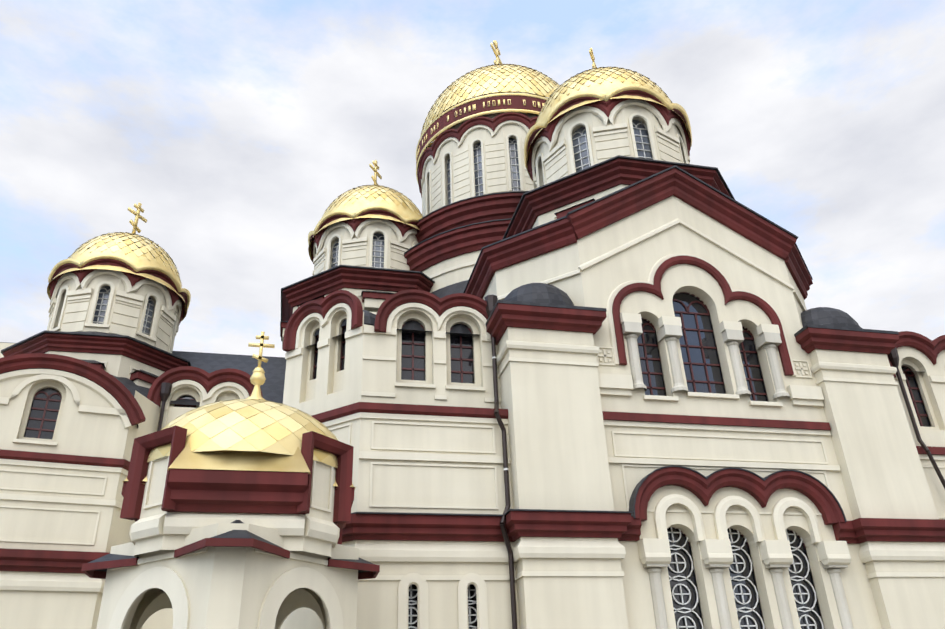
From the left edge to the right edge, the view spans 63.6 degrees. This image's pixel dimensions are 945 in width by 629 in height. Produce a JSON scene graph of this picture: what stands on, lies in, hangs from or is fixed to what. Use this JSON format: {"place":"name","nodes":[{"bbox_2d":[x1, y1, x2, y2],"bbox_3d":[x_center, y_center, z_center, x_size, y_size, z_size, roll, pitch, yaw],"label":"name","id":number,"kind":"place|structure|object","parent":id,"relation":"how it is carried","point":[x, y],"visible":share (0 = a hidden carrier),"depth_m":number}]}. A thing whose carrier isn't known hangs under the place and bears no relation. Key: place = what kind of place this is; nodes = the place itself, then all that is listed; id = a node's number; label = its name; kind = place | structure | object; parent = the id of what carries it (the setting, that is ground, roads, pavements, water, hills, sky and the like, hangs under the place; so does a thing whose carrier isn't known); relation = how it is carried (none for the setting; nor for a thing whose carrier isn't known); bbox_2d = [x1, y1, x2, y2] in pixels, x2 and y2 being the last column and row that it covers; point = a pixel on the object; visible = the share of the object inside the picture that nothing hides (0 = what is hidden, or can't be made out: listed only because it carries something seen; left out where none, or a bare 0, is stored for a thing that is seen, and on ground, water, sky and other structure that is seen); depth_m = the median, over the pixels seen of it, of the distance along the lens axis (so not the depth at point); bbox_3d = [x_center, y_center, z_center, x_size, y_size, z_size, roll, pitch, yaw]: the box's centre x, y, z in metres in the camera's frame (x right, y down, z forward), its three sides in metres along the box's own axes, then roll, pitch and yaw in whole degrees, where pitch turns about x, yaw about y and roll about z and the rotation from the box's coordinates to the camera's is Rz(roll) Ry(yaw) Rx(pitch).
{"place":"outdoors","nodes":[
{"label":"outdoors","id":0,"kind":"place"},
{"bbox_2d":[0,105,944,628],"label":"cathedral walls","id":1,"kind":"structure","parent":0,"point":[560,443],"depth_m":25.48},
{"bbox_2d":[67,64,671,467],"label":"domes","id":2,"kind":"structure","parent":1,"relation":"on","point":[278,428],"depth_m":35.66},
{"bbox_2d":[47,40,691,488],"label":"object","id":3,"kind":"object","parent":1,"relation":"on","point":[187,458],"visible":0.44,"depth_m":35.60},
{"bbox_2d":[93,120,652,334],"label":"cathedral drum frames","id":4,"kind":"structure","parent":1,"relation":"on","point":[375,240],"depth_m":35.71},
{"bbox_2d":[93,120,651,333],"bbox_3d":[-5.253,-4.348,40.878,28.700,14.700,18.881,4,-29,-12],"label":"cathedral drum glass","id":5,"kind":"object","parent":4,"relation":"in","point":[576,157],"visible":0.04,"depth_m":35.96},
{"bbox_2d":[0,155,918,572],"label":"cathedral slate roofs","id":6,"kind":"structure","parent":1,"relation":"on","point":[538,295],"depth_m":30.07},
{"bbox_2d":[0,90,944,579],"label":"cathedral maroon cornices","id":7,"kind":"object","parent":1,"relation":"attached to","point":[230,492],"visible":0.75,"depth_m":27.68},
{"bbox_2d":[0,99,944,628],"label":"wall moldings","id":8,"kind":"structure","parent":1,"relation":"attached to","point":[280,603],"depth_m":24.80},
{"bbox_2d":[24,292,927,628],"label":"window frames","id":9,"kind":"structure","parent":1,"relation":"in","point":[646,358],"depth_m":27.60},
{"bbox_2d":[24,293,929,628],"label":"window panes","id":10,"kind":"structure","parent":9,"relation":"in","point":[704,323],"depth_m":26.62},
{"bbox_2d":[157,295,944,628],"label":"cathedral downpipes","id":11,"kind":"object","parent":1,"relation":"attached to","point":[491,303],"visible":0.65,"depth_m":25.90},
{"bbox_2d":[408,356,823,628],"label":"window grilles","id":12,"kind":"object","parent":1,"relation":"attached to","point":[681,593],"visible":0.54,"depth_m":23.74},
{"bbox_2d":[622,321,853,628],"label":"columns","id":13,"kind":"structure","parent":1,"relation":"attached to","point":[672,334],"depth_m":25.78},
{"bbox_2d":[0,0,944,356],"label":"sky","id":14,"kind":"structure","parent":0,"point":[234,126]}
]}

